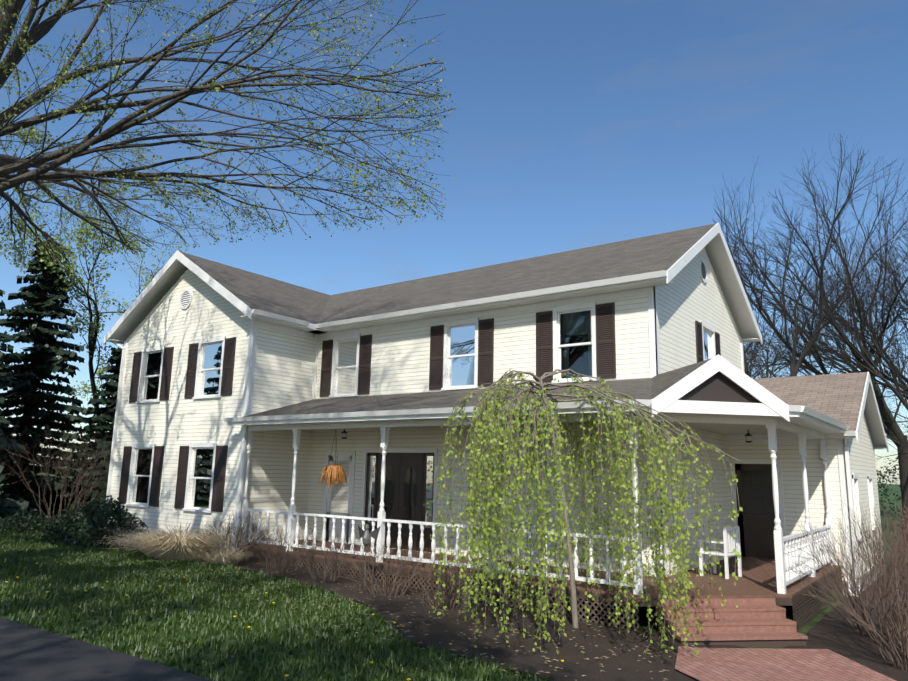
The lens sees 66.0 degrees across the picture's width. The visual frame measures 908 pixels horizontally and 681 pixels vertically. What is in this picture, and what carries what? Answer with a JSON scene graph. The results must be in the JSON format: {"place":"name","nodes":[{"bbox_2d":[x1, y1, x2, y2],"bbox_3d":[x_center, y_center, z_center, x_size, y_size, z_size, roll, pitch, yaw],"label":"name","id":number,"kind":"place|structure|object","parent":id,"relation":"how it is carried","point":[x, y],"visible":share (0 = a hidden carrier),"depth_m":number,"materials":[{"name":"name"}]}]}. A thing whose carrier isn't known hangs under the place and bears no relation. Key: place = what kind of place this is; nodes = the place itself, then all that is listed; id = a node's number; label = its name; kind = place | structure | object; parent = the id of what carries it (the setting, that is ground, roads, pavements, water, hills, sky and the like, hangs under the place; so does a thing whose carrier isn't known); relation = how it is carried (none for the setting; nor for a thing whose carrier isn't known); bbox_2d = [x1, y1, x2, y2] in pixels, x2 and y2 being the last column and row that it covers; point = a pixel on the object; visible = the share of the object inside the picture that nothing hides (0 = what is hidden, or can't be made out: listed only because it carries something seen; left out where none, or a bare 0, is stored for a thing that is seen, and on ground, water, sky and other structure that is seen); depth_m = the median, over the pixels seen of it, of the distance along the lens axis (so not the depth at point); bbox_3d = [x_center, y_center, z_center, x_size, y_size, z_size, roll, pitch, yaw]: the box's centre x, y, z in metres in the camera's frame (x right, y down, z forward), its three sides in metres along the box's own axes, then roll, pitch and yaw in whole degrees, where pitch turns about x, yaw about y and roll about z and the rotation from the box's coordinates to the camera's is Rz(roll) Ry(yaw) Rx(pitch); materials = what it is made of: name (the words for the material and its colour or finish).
{"place":"outdoors","nodes":[
{"label":"outdoors","id":0,"kind":"place"},
{"bbox_2d":[0,617,213,680],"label":"asphalt driveway","id":1,"kind":"structure","parent":0,"point":[29,653],"depth_m":6.29,"materials":[{"name":"grey asphalt"}]},
{"bbox_2d":[140,264,157,290],"bbox_3d":[-11.818,2.141,31.696,10.304,11.156,6.100,-51,-53,77],"label":"leafing tree","id":2,"kind":"object","parent":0,"point":[145,286],"depth_m":28.33,"materials":[{"name":"green plant"}]},
{"bbox_2d":[0,467,903,680],"bbox_3d":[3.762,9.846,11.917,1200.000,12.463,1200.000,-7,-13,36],"label":"lawn","id":3,"kind":"structure","parent":0,"point":[643,621],"depth_m":8.87,"materials":[{"name":"green plant"}]},
{"bbox_2d":[0,289,29,516],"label":"conifer","id":4,"kind":"object","parent":3,"relation":"on","point":[10,504],"depth_m":21.43,"materials":[{"name":"green plant"}]},
{"bbox_2d":[0,437,33,488],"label":"bare shrub","id":5,"kind":"object","parent":3,"relation":"on","point":[11,472],"visible":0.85,"depth_m":20.85,"materials":[{"name":"brown plant"}]},
{"bbox_2d":[0,505,55,533],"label":"green shrub","id":6,"kind":"object","parent":3,"relation":"on","point":[10,520],"depth_m":17.42,"materials":[{"name":"green plant"}]},
{"bbox_2d":[0,440,91,493],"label":"hedge","id":7,"kind":"object","parent":3,"relation":"on","point":[52,457],"visible":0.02,"depth_m":42.50,"materials":[{"name":"green plant"}]},
{"bbox_2d":[0,235,96,519],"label":"conifer","id":8,"kind":"object","parent":3,"relation":"on","point":[34,330],"depth_m":25.16,"materials":[{"name":"green plant"}]},
{"bbox_2d":[0,427,123,524],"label":"bare shrub","id":9,"kind":"object","parent":3,"relation":"on","point":[77,475],"visible":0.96,"depth_m":20.65,"materials":[{"name":"brown plant"}]},
{"bbox_2d":[44,347,121,513],"bbox_3d":[-13.020,3.250,26.697,3.992,6.800,4.180,-7,-13,36],"label":"conifer","id":10,"kind":"object","parent":3,"relation":"on","point":[110,380],"depth_m":26.34,"materials":[{"name":"green plant"}]},
{"bbox_2d":[39,494,149,548],"bbox_3d":[-8.502,4.277,16.634,2.476,1.241,2.178,-7,-13,36],"label":"green shrub","id":11,"kind":"object","parent":3,"relation":"on","point":[75,528],"depth_m":16.16,"materials":[{"name":"green plant"}]},
{"bbox_2d":[0,201,189,467],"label":"leafing tree","id":12,"kind":"object","parent":3,"relation":"on","point":[88,232],"depth_m":28.89,"materials":[{"name":"green plant"}]},
{"bbox_2d":[82,383,117,508],"bbox_3d":[-10.731,2.365,24.979,3.950,8.001,3.995,-21,-25,64],"label":"conifer","id":13,"kind":"object","parent":3,"relation":"on","point":[103,484],"depth_m":23.57,"materials":[{"name":"green plant"}]},
{"bbox_2d":[96,520,257,561],"bbox_3d":[-6.001,4.385,15.264,3.626,0.746,3.631,-7,-13,36],"label":"dry grass clump","id":14,"kind":"object","parent":3,"relation":"on","point":[170,545],"visible":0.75,"depth_m":14.74,"materials":[{"name":"beige plant"}]},
{"bbox_2d":[182,544,255,566],"bbox_3d":[-4.945,4.553,14.813,1.677,0.410,1.658,-7,-13,36],"label":"dry grass clump","id":15,"kind":"object","parent":3,"relation":"on","point":[225,555],"visible":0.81,"depth_m":14.60,"materials":[{"name":"beige plant"}]},
{"bbox_2d":[0,0,457,269],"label":"tree","id":16,"kind":"object","parent":3,"relation":"on","point":[37,32],"depth_m":10.98,"materials":[{"name":"brown plant"}]},
{"bbox_2d":[6,563,563,680],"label":"dandelions","id":17,"kind":"object","parent":3,"relation":"on","point":[408,679],"visible":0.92,"depth_m":9.36,"materials":[{"name":"yellow"}]},
{"bbox_2d":[85,528,745,680],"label":"mulch bed","id":18,"kind":"object","parent":3,"relation":"on","point":[445,629],"visible":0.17,"depth_m":9.70,"materials":[{"name":"brown soil"}]},
{"bbox_2d":[198,509,280,562],"bbox_3d":[-4.822,4.358,15.652,1.876,1.223,1.624,-7,-13,36],"label":"bare shrub","id":19,"kind":"object","parent":18,"relation":"on","point":[240,527],"visible":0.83,"depth_m":15.61,"materials":[{"name":"brown plant"}]},
{"bbox_2d":[243,526,324,571],"bbox_3d":[-3.530,4.328,14.560,1.564,1.018,1.510,-7,-13,36],"label":"bare shrub","id":20,"kind":"object","parent":18,"relation":"on","point":[269,555],"visible":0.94,"depth_m":14.47,"materials":[{"name":"brown plant"}]},
{"bbox_2d":[279,532,368,582],"bbox_3d":[-2.548,4.253,13.796,1.782,1.002,1.542,3,-11,-10],"label":"bare shrub","id":21,"kind":"object","parent":18,"relation":"on","point":[311,557],"visible":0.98,"depth_m":13.65,"materials":[{"name":"brown plant"}]},
{"bbox_2d":[358,524,379,585],"bbox_3d":[-1.692,4.170,13.423,0.600,1.280,0.170,-7,-13,36],"label":"metal bird ornament","id":22,"kind":"object","parent":18,"relation":"on","point":[365,536],"visible":0.92,"depth_m":13.44,"materials":[{"name":"grey metal"}]},
{"bbox_2d":[66,553,704,680],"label":"fallen leaves","id":23,"kind":"object","parent":18,"relation":"on","point":[456,623],"visible":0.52,"depth_m":9.81,"materials":[{"name":"brown plant"}]},
{"bbox_2d":[332,535,441,596],"bbox_3d":[-1.353,4.036,12.529,1.835,1.104,2.063,-7,-13,36],"label":"bare shrub","id":24,"kind":"object","parent":18,"relation":"on","point":[370,572],"visible":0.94,"depth_m":12.53,"materials":[{"name":"brown plant"}]},
{"bbox_2d":[398,546,491,608],"bbox_3d":[-0.163,3.999,11.858,1.381,1.049,1.677,-7,-13,36],"label":"bare shrub","id":25,"kind":"object","parent":18,"relation":"on","point":[450,585],"visible":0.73,"depth_m":11.61,"materials":[{"name":"brown plant"}]},
{"bbox_2d":[422,368,742,661],"bbox_3d":[1.773,2.435,10.395,4.845,4.400,4.293,-7,-13,36],"label":"weeping tree","id":26,"kind":"object","parent":18,"relation":"on","point":[496,495],"depth_m":10.10,"materials":[{"name":"green plant"}]},
{"bbox_2d":[104,223,888,596],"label":"house trim","id":27,"kind":"structure","parent":3,"relation":"on","point":[774,409],"depth_m":16.36,"materials":[{"name":"white wood"}]},
{"bbox_2d":[328,431,338,480],"bbox_3d":[-2.677,2.507,15.701,0.320,1.280,0.304,-7,-13,36],"label":"porch hanging basket pot","id":28,"kind":"object","parent":27,"relation":"attached to","point":[335,458],"visible":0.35,"depth_m":15.71,"materials":[{"name":"brown"}]},
{"bbox_2d":[318,465,346,487],"bbox_3d":[-2.697,3.027,15.604,0.713,0.498,0.721,-7,-13,36],"label":"hanging flower basket","id":29,"kind":"object","parent":28,"relation":"in","point":[330,472],"visible":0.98,"depth_m":15.44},
{"bbox_2d":[133,310,773,527],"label":"windows","id":30,"kind":"structure","parent":27,"relation":"in","point":[462,340],"depth_m":18.18,"materials":[{"name":"glass"}]},
{"bbox_2d":[243,358,711,416],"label":"porch roof shingles","id":31,"kind":"object","parent":27,"relation":"attached to","point":[649,388],"visible":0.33,"depth_m":14.95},
{"bbox_2d":[239,420,835,594],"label":"porch columns","id":32,"kind":"structure","parent":27,"relation":"attached to","point":[777,530],"depth_m":13.88,"materials":[{"name":"white wood"}]},
{"bbox_2d":[561,310,591,377],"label":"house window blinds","id":33,"kind":"object","parent":27,"relation":"attached to","point":[568,322],"depth_m":15.05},
{"bbox_2d":[569,334,588,377],"bbox_3d":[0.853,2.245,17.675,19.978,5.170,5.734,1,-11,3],"label":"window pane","id":34,"kind":"structure","parent":27,"relation":"attached to","point":[576,368],"depth_m":15.48,"materials":[{"name":"black"}]},
{"bbox_2d":[678,371,760,402],"bbox_3d":[4.281,0.714,11.420,0.001,0.690,2.360,-50,-52,76],"label":"gable panel","id":35,"kind":"object","parent":27,"relation":"attached to","point":[718,386],"visible":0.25,"depth_m":11.41,"materials":[{"name":"brown wood"}]},
{"bbox_2d":[753,372,866,430],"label":"addition roof shingles","id":36,"kind":"object","parent":27,"relation":"on","point":[838,397],"depth_m":17.83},
{"bbox_2d":[214,547,885,595],"bbox_3d":[0.984,6.344,20.108,18.440,1.120,12.970,-7,-13,36],"label":"house foundation","id":37,"kind":"object","parent":3,"relation":"on","point":[821,589],"depth_m":16.06,"materials":[{"name":"grey concrete"}]},
{"bbox_2d":[746,323,813,378],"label":"tree","id":38,"kind":"object","parent":3,"relation":"on","point":[754,374],"visible":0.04,"depth_m":58.85,"materials":[{"name":"brown plant"}]},
{"bbox_2d":[713,130,907,377],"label":"tree","id":39,"kind":"object","parent":3,"relation":"on","point":[793,369],"visible":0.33,"depth_m":38.71,"materials":[{"name":"brown plant"}]},
{"bbox_2d":[714,157,907,527],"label":"tree","id":40,"kind":"object","parent":3,"relation":"on","point":[903,469],"visible":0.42,"depth_m":41.85,"materials":[{"name":"brown plant"}]},
{"bbox_2d":[763,219,907,465],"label":"tree","id":41,"kind":"object","parent":3,"relation":"on","point":[896,372],"visible":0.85,"depth_m":36.59,"materials":[{"name":"brown plant"}]},
{"bbox_2d":[783,561,907,680],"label":"mulch bed","id":42,"kind":"object","parent":3,"relation":"on","point":[842,636],"visible":0.33,"depth_m":10.88,"materials":[{"name":"brown soil"}]},
{"bbox_2d":[729,506,907,638],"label":"bare shrub","id":43,"kind":"object","parent":42,"relation":"on","point":[858,628],"visible":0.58,"depth_m":11.55,"materials":[{"name":"brown plant"}]},
{"bbox_2d":[782,489,907,670],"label":"bare shrub","id":44,"kind":"object","parent":42,"relation":"on","point":[903,649],"visible":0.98,"depth_m":9.92,"materials":[{"name":"brown plant"}]},
{"bbox_2d":[841,193,907,411],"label":"tree","id":45,"kind":"object","parent":3,"relation":"on","point":[898,278],"visible":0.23,"depth_m":50.64,"materials":[{"name":"brown plant"}]},
{"bbox_2d":[876,456,901,516],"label":"hedge","id":46,"kind":"object","parent":3,"relation":"on","point":[884,476],"visible":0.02,"depth_m":52.85,"materials":[{"name":"green plant"}]},
{"bbox_2d":[871,499,907,579],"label":"bare shrub","id":47,"kind":"object","parent":3,"relation":"on","point":[892,533],"visible":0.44,"depth_m":18.28,"materials":[{"name":"brown plant"}]},
{"bbox_2d":[886,504,907,550],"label":"hedge","id":48,"kind":"object","parent":3,"relation":"on","point":[899,524],"visible":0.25,"depth_m":25.54,"materials":[{"name":"green plant"}]},
{"bbox_2d":[894,498,907,567],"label":"shrub","id":49,"kind":"object","parent":3,"relation":"on","point":[903,534],"visible":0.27,"depth_m":21.29,"materials":[{"name":"plant"}]},
{"bbox_2d":[0,0,907,483],"label":"sky","id":50,"kind":"structure","parent":0,"point":[576,124],"materials":[{"name":"blue"}]},
{"bbox_2d":[110,248,883,580],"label":"house siding walls","id":51,"kind":"structure","parent":0,"point":[688,298],"depth_m":17.50,"materials":[{"name":"beige wood"}]},
{"bbox_2d":[118,302,720,511],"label":"window shutters","id":52,"kind":"object","parent":51,"relation":"attached to","point":[605,345],"visible":0.9,"depth_m":17.70,"materials":[{"name":"brown wood"}]},
{"bbox_2d":[181,262,705,306],"bbox_3d":[-0.893,-1.426,18.290,14.253,0.680,0.439,-1,-11,12],"label":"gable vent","id":53,"kind":"object","parent":51,"relation":"attached to","point":[702,267],"visible":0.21,"depth_m":19.79,"materials":[{"name":"white plastic"}]},
{"bbox_2d":[179,223,716,323],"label":"house roof shingles","id":54,"kind":"object","parent":51,"relation":"on","point":[640,255],"visible":0.3,"depth_m":18.44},
{"bbox_2d":[244,554,842,631],"bbox_3d":[1.584,5.185,13.713,13.800,1.060,5.925,1,-11,1],"label":"porch lattice skirting","id":55,"kind":"object","parent":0,"point":[816,607],"visible":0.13,"depth_m":12.09,"materials":[{"name":"brown wood"}]},
{"bbox_2d":[237,547,838,606],"bbox_3d":[1.596,4.605,13.822,13.800,0.120,5.925,1,-11,1],"label":"porch deck rim","id":56,"kind":"object","parent":55,"relation":"on","point":[779,601],"visible":0.45,"depth_m":12.17,"materials":[{"name":"wood"}]},
{"bbox_2d":[239,539,838,598],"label":"porch deck floor","id":57,"kind":"structure","parent":56,"relation":"on","point":[750,585],"depth_m":12.90,"materials":[{"name":"brown wood"}]},
{"bbox_2d":[245,509,832,586],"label":"porch railing balusters","id":58,"kind":"object","parent":57,"relation":"on","point":[789,541],"visible":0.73,"depth_m":13.59,"materials":[{"name":"white wood"}]},
{"bbox_2d":[698,526,741,578],"bbox_3d":[5.080,4.021,13.386,0.610,0.930,0.570,11,-15,-43],"label":"chair","id":59,"kind":"object","parent":57,"relation":"on","point":[726,542],"visible":0.92,"depth_m":13.29,"materials":[{"name":"paint"}]},
{"bbox_2d":[305,421,795,434],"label":"porch ceiling","id":60,"kind":"structure","parent":0,"point":[728,429],"depth_m":15.17,"materials":[{"name":"white wood"}]},
{"bbox_2d":[658,609,805,646],"bbox_3d":[4.207,4.677,10.609,0.750,1.020,1.980,-50,-52,76],"label":"step base","id":61,"kind":"object","parent":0,"point":[770,643],"visible":0.1,"depth_m":10.32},
{"bbox_2d":[657,598,807,640],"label":"porch steps","id":62,"kind":"structure","parent":61,"relation":"on","point":[756,619],"depth_m":10.67,"materials":[{"name":"brown wood"}]},
{"bbox_2d":[675,646,895,680],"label":"brick path","id":63,"kind":"structure","parent":0,"point":[743,664],"depth_m":9.05,"materials":[{"name":"red brick"}]}
]}

